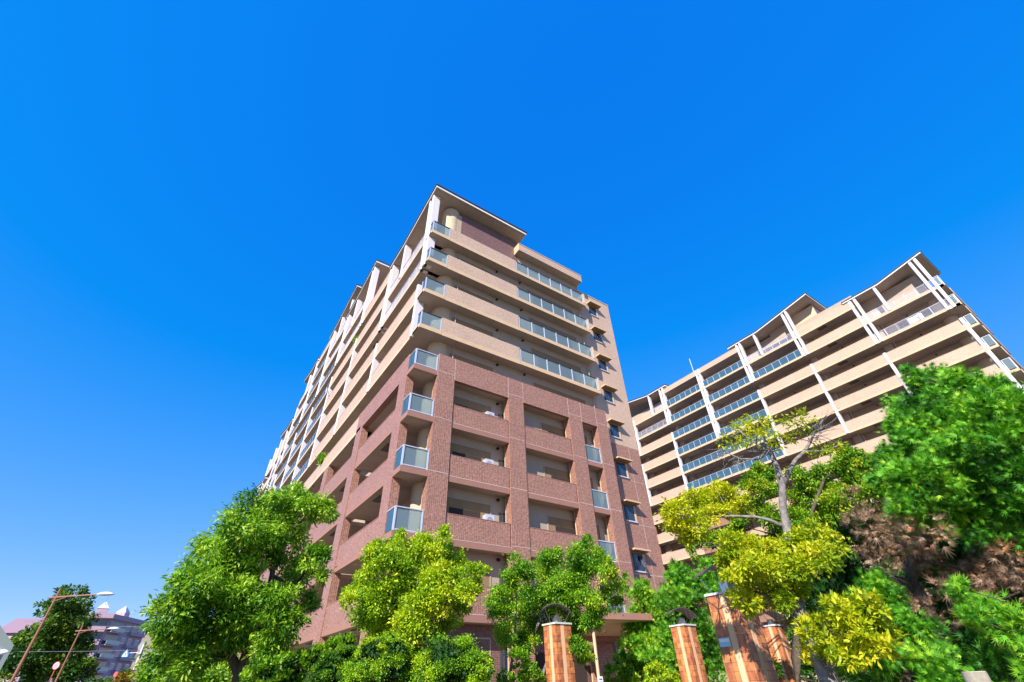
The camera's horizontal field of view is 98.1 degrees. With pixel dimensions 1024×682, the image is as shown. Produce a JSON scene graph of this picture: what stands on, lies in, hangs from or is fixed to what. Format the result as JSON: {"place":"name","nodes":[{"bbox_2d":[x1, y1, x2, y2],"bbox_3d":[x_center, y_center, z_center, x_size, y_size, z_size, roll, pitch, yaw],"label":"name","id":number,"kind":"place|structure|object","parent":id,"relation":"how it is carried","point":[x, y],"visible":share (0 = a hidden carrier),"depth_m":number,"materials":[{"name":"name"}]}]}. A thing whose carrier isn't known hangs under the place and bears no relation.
{"place":"outdoors","nodes":[
{"label":"outdoors","id":0,"kind":"place"},
{"bbox_2d":[131,629,158,680],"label":"apartment house","id":1,"kind":"structure","parent":0,"point":[147,641],"depth_m":140.21,"materials":[{"name":"white paint"}]},
{"bbox_2d":[0,0,1023,626],"label":"sky","id":2,"kind":"structure","parent":0,"point":[195,195],"materials":[{"name":"blue"}]},
{"bbox_2d":[669,624,707,681],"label":"tiled pillar","id":3,"kind":"structure","parent":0,"point":[688,654],"depth_m":9.57,"materials":[{"name":"orange tile"}]},
{"bbox_2d":[664,607,697,623],"bbox_3d":[3.831,6.267,10.097,0.595,0.318,0.547,0,-38,-3],"label":"pillar lamp","id":4,"kind":"object","parent":3,"relation":"on","point":[689,614],"visible":0.97,"depth_m":10.07,"materials":[{"name":"silver metal"}]},
{"bbox_2d":[704,589,778,681],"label":"tiled pillar","id":5,"kind":"structure","parent":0,"point":[744,650],"depth_m":6.06,"materials":[{"name":"orange tile"}]},
{"bbox_2d":[693,563,734,592],"bbox_3d":[3.192,3.579,6.679,0.705,0.375,0.648,0,-38,-3],"label":"pillar lamp","id":6,"kind":"object","parent":5,"relation":"on","point":[715,568],"visible":0.37,"depth_m":6.62,"materials":[{"name":"silver metal"}]},
{"bbox_2d":[628,250,1023,681],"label":"apartment building","id":7,"kind":"structure","parent":0,"point":[849,355],"depth_m":60.59,"materials":[{"name":"beige paint"}]},
{"bbox_2d":[652,420,666,431],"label":"window","id":8,"kind":"structure","parent":7,"relation":"in","point":[665,420],"depth_m":80.92,"materials":[{"name":"grey glass"}]},
{"bbox_2d":[763,336,790,353],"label":"window","id":9,"kind":"structure","parent":7,"relation":"in","point":[788,338],"depth_m":67.32,"materials":[{"name":"grey glass"}]},
{"bbox_2d":[907,313,923,323],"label":"laundry","id":10,"kind":"object","parent":7,"relation":"hanging from","point":[915,319],"visible":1,"depth_m":52.61,"materials":[{"name":"white fabric"}]},
{"bbox_2d":[898,308,934,328],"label":"window","id":11,"kind":"structure","parent":7,"relation":"in","point":[926,311],"depth_m":53.54,"materials":[{"name":"grey glass"}]},
{"bbox_2d":[961,671,991,681],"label":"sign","id":12,"kind":"object","parent":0,"point":[977,676],"visible":1,"depth_m":2.06,"materials":[{"name":"white wood"}]},
{"label":"ground","id":13,"kind":"structure","parent":0,"visible":0},
{"bbox_2d":[0,594,53,681],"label":"apartment house","id":14,"kind":"structure","parent":13,"relation":"on","point":[10,629],"depth_m":95.02,"materials":[{"name":"paint"}]},
{"bbox_2d":[0,583,101,681],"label":"street tree","id":15,"kind":"object","parent":13,"relation":"on","point":[70,615],"visible":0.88,"depth_m":50.03,"materials":[{"name":"green plant"}]},
{"bbox_2d":[49,661,59,681],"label":"round sign","id":16,"kind":"object","parent":13,"relation":"on","point":[56,665],"visible":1,"depth_m":38.54,"materials":[{"name":"white metal"}]},
{"bbox_2d":[48,590,150,681],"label":"apartment house","id":17,"kind":"structure","parent":13,"relation":"on","point":[126,636],"depth_m":120.50,"materials":[{"name":"paint"}]},
{"bbox_2d":[84,667,133,681],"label":"clipped shrub","id":18,"kind":"object","parent":13,"relation":"on","point":[94,679],"visible":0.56,"depth_m":28.87,"materials":[{"name":"green plant"}]},
{"bbox_2d":[111,670,135,681],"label":"clipped shrub","id":19,"kind":"object","parent":13,"relation":"on","point":[121,677],"visible":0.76,"depth_m":18.05,"materials":[{"name":"green plant"}]},
{"bbox_2d":[121,642,144,669],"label":"crosswalk sign","id":20,"kind":"object","parent":13,"relation":"on","point":[141,647],"visible":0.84,"depth_m":40.61,"materials":[{"name":"white metal"}]},
{"bbox_2d":[129,651,239,681],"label":"clipped shrub","id":21,"kind":"object","parent":13,"relation":"on","point":[215,673],"visible":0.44,"depth_m":12.24,"materials":[{"name":"green plant"}]},
{"bbox_2d":[131,476,341,681],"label":"camphor tree","id":22,"kind":"object","parent":13,"relation":"on","point":[216,615],"visible":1,"depth_m":9.77,"materials":[{"name":"green plant"}]},
{"bbox_2d":[240,639,294,681],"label":"clipped shrub","id":23,"kind":"object","parent":13,"relation":"on","point":[262,658],"visible":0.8,"depth_m":8.70,"materials":[{"name":"green plant"}]},
{"bbox_2d":[236,632,357,681],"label":"hedge","id":24,"kind":"object","parent":13,"relation":"on","point":[301,662],"visible":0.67,"depth_m":9.02,"materials":[{"name":"green plant"}]},
{"bbox_2d":[303,643,359,681],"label":"clipped shrub","id":25,"kind":"object","parent":13,"relation":"on","point":[325,666],"visible":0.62,"depth_m":7.61,"materials":[{"name":"green plant"}]},
{"bbox_2d":[337,630,419,681],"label":"clipped shrub","id":26,"kind":"object","parent":13,"relation":"on","point":[383,659],"visible":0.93,"depth_m":6.68,"materials":[{"name":"green plant"}]},
{"bbox_2d":[338,523,491,658],"bbox_3d":[-1.739,5.442,7.806,2.910,4.430,2.418,7,-39,-11],"label":"maple tree","id":27,"kind":"object","parent":13,"relation":"on","point":[380,601],"visible":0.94,"depth_m":7.79,"materials":[{"name":"green plant"}]},
{"bbox_2d":[219,183,666,681],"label":"apartment building","id":28,"kind":"structure","parent":13,"relation":"on","point":[460,316],"depth_m":28.64,"materials":[{"name":"beige paint"}]},
{"bbox_2d":[315,451,328,464],"bbox_3d":[-15.981,10.039,37.801,1.626,1.329,1.736,22,-44,-27],"label":"potted plant","id":29,"kind":"object","parent":28,"relation":"on","point":[320,457],"visible":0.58,"depth_m":37.46,"materials":[{"name":"green plant"}]},
{"bbox_2d":[483,514,493,520],"bbox_3d":[-1.184,9.546,22.285,0.540,1.550,0.370,22,-44,-27],"label":"air conditioner","id":30,"kind":"object","parent":28,"relation":"on","point":[488,516],"visible":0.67,"depth_m":22.56,"materials":[{"name":"silver metal"}]},
{"bbox_2d":[483,459,493,463],"bbox_3d":[-1.300,7.206,24.079,0.540,1.550,0.370,22,-44,-27],"label":"air conditioner","id":31,"kind":"object","parent":28,"relation":"on","point":[488,461],"visible":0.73,"depth_m":24.37,"materials":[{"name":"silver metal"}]},
{"bbox_2d":[499,460,504,466],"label":"window","id":32,"kind":"structure","parent":28,"relation":"in","point":[501,463],"depth_m":25.35,"materials":[{"name":"grey glass"}]},
{"bbox_2d":[499,513,505,522],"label":"window","id":33,"kind":"structure","parent":28,"relation":"in","point":[501,515],"depth_m":23.48,"materials":[{"name":"grey glass"}]},
{"bbox_2d":[500,648,507,677],"bbox_3d":[-0.229,14.335,19.720,0.700,1.200,0.041,22,-44,-27],"label":"window","id":34,"kind":"structure","parent":28,"relation":"in","point":[503,658],"depth_m":19.73,"materials":[{"name":"grey glass"}]},
{"bbox_2d":[535,652,620,681],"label":"window","id":35,"kind":"structure","parent":28,"relation":"in","point":[580,671],"depth_m":21.30,"materials":[{"name":"brown"}]},
{"bbox_2d":[588,306,598,317],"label":"window","id":36,"kind":"structure","parent":28,"relation":"in","point":[592,311],"depth_m":39.95,"materials":[{"name":"blue glass"}]},
{"bbox_2d":[593,331,603,343],"bbox_3d":[7.459,-0.382,38.094,1.050,1.060,0.337,22,-44,-27],"label":"window","id":37,"kind":"structure","parent":28,"relation":"in","point":[597,337],"depth_m":38.12,"materials":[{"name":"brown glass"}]},
{"bbox_2d":[598,676,602,681],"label":"notice sign","id":38,"kind":"object","parent":28,"relation":"attached to","point":[600,678],"visible":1,"depth_m":14.98,"materials":[{"name":"white paper"}]},
{"bbox_2d":[598,359,608,372],"bbox_3d":[7.461,2.009,36.362,1.050,1.060,0.077,22,-44,-27],"label":"window","id":39,"kind":"structure","parent":28,"relation":"in","point":[603,366],"depth_m":36.32,"materials":[{"name":"blue glass"}]},
{"bbox_2d":[603,389,614,404],"bbox_3d":[7.535,4.332,34.545,1.050,1.060,0.077,22,-44,-27],"label":"window","id":40,"kind":"structure","parent":28,"relation":"in","point":[609,397],"depth_m":34.53,"materials":[{"name":"blue glass"}]},
{"bbox_2d":[609,423,621,439],"bbox_3d":[7.609,6.656,32.729,1.050,1.060,0.077,22,-44,-27],"label":"window","id":41,"kind":"structure","parent":28,"relation":"in","point":[615,430],"depth_m":32.73,"materials":[{"name":"blue glass"}]},
{"bbox_2d":[616,462,629,478],"bbox_3d":[7.684,8.979,30.912,1.050,1.060,0.077,22,-44,-27],"label":"window","id":42,"kind":"structure","parent":28,"relation":"in","point":[622,469],"depth_m":30.89,"materials":[{"name":"blue glass"}]},
{"bbox_2d":[623,504,637,522],"bbox_3d":[7.758,11.302,29.096,1.050,1.060,0.077,22,-44,-27],"label":"window","id":43,"kind":"structure","parent":28,"relation":"in","point":[630,512],"depth_m":29.09,"materials":[{"name":"blue glass"}]},
{"bbox_2d":[632,553,647,572],"bbox_3d":[7.905,13.557,27.195,1.050,1.060,0.337,22,-44,-27],"label":"window","id":44,"kind":"structure","parent":28,"relation":"in","point":[640,566],"depth_m":27.24,"materials":[{"name":"blue glass"}]},
{"bbox_2d":[405,630,498,681],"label":"clipped shrub","id":45,"kind":"object","parent":13,"relation":"on","point":[460,658],"visible":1,"depth_m":6.54,"materials":[{"name":"green plant"}]},
{"bbox_2d":[495,660,546,681],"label":"clipped shrub","id":46,"kind":"object","parent":13,"relation":"on","point":[526,673],"visible":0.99,"depth_m":8.52,"materials":[{"name":"green plant"}]},
{"bbox_2d":[480,533,630,681],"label":"evergreen tree","id":47,"kind":"object","parent":13,"relation":"on","point":[570,588],"visible":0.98,"depth_m":9.58,"materials":[{"name":"green plant"}]},
{"bbox_2d":[542,622,575,681],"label":"tiled pillar","id":48,"kind":"structure","parent":13,"relation":"on","point":[559,661],"depth_m":8.72,"materials":[{"name":"orange tile"}]},
{"bbox_2d":[540,603,572,622],"bbox_3d":[0.918,5.685,9.247,0.627,0.334,0.576,0,-38,-3],"label":"pillar lamp","id":49,"kind":"object","parent":48,"relation":"on","point":[555,618],"visible":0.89,"depth_m":9.19,"materials":[{"name":"silver metal"}]},
{"bbox_2d":[602,647,658,681],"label":"clipped shrub","id":50,"kind":"object","parent":13,"relation":"on","point":[626,674],"visible":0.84,"depth_m":10.31,"materials":[{"name":"green plant"}]},
{"bbox_2d":[614,577,677,681],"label":"thuja","id":51,"kind":"object","parent":13,"relation":"on","point":[641,635],"visible":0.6,"depth_m":16.65,"materials":[{"name":"green plant"}]},
{"bbox_2d":[632,660,680,681],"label":"clipped shrub","id":52,"kind":"object","parent":13,"relation":"on","point":[665,675],"visible":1,"depth_m":9.21,"materials":[{"name":"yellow plant"}]},
{"bbox_2d":[638,580,727,681],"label":"thuja","id":53,"kind":"object","parent":13,"relation":"on","point":[673,596],"visible":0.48,"depth_m":15.62,"materials":[{"name":"green plant"}]},
{"bbox_2d":[658,555,735,605],"bbox_3d":[8.528,12.437,18.837,4.141,6.480,2.953,3,-38,-6],"label":"cypress","id":54,"kind":"object","parent":13,"relation":"on","point":[676,573],"visible":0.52,"depth_m":19.59,"materials":[{"name":"green plant"}]},
{"bbox_2d":[654,406,907,681],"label":"golden tree","id":55,"kind":"object","parent":13,"relation":"on","point":[843,617],"visible":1,"depth_m":4.97,"materials":[{"name":"yellow plant"}]},
{"bbox_2d":[682,445,890,681],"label":"broadleaf tree","id":56,"kind":"object","parent":13,"relation":"on","point":[813,487],"visible":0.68,"depth_m":9.26,"materials":[{"name":"green plant"}]},
{"bbox_2d":[772,549,866,681],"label":"evergreen tree","id":57,"kind":"object","parent":13,"relation":"on","point":[806,671],"visible":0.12,"depth_m":10.34,"materials":[{"name":"green plant"}]},
{"bbox_2d":[834,568,968,681],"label":"cypress","id":58,"kind":"object","parent":13,"relation":"on","point":[916,663],"visible":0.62,"depth_m":5.08,"materials":[{"name":"green plant"}]},
{"bbox_2d":[806,494,1023,681],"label":"cypress","id":59,"kind":"object","parent":13,"relation":"on","point":[960,549],"visible":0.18,"depth_m":7.88,"materials":[{"name":"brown plant"}]},
{"bbox_2d":[835,360,1023,677],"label":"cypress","id":60,"kind":"object","parent":13,"relation":"on","point":[960,467],"visible":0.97,"depth_m":5.58,"materials":[{"name":"green plant"}]},
{"bbox_2d":[934,570,1023,681],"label":"cypress","id":61,"kind":"object","parent":13,"relation":"on","point":[1002,622],"visible":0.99,"depth_m":4.15,"materials":[{"name":"green plant"}]},
{"label":"road","id":62,"kind":"structure","parent":0,"visible":0},
{"bbox_2d":[0,649,9,654],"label":"street lamp","id":63,"kind":"object","parent":62,"relation":"on","point":[3,651],"visible":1,"depth_m":26.86,"materials":[{"name":"white metal"}]},
{"bbox_2d":[0,626,13,669],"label":"house","id":64,"kind":"structure","parent":62,"relation":"on","point":[6,643],"depth_m":36.16,"materials":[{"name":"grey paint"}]},
{"bbox_2d":[10,649,148,651],"bbox_3d":[-38.599,26.832,38.576,0.036,0.434,12.138,-29,-46,30],"label":"overhead cable","id":65,"kind":"object","parent":64,"relation":"attached to","point":[65,651],"visible":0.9,"depth_m":38.27,"materials":[{"name":"grey plastic"}]},
{"label":"forecourt paving","id":66,"kind":"structure","parent":0,"visible":0},
{"bbox_2d":[762,624,801,681],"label":"tiled pillar","id":67,"kind":"structure","parent":66,"relation":"on","point":[777,641],"depth_m":10.20,"materials":[{"name":"orange tile"}]},
{"bbox_2d":[758,610,784,624],"bbox_3d":[6.173,6.651,10.658,0.533,0.286,0.490,0,-38,-3],"label":"pillar lamp","id":68,"kind":"object","parent":67,"relation":"on","point":[775,616],"visible":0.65,"depth_m":10.64,"materials":[{"name":"silver metal"}]},
{"bbox_3d":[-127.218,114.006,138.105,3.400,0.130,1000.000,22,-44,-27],"label":"pavement","id":69,"kind":"structure","parent":0,"visible":0},
{"bbox_2d":[10,588,114,681],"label":"street lamp","id":70,"kind":"object","parent":69,"relation":"on","point":[39,629],"visible":1,"depth_m":31.16,"materials":[{"name":"brown metal"}]},
{"bbox_2d":[55,625,119,681],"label":"street lamp","id":71,"kind":"object","parent":69,"relation":"on","point":[79,631],"visible":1,"depth_m":46.58,"materials":[{"name":"brown metal"}]}
]}

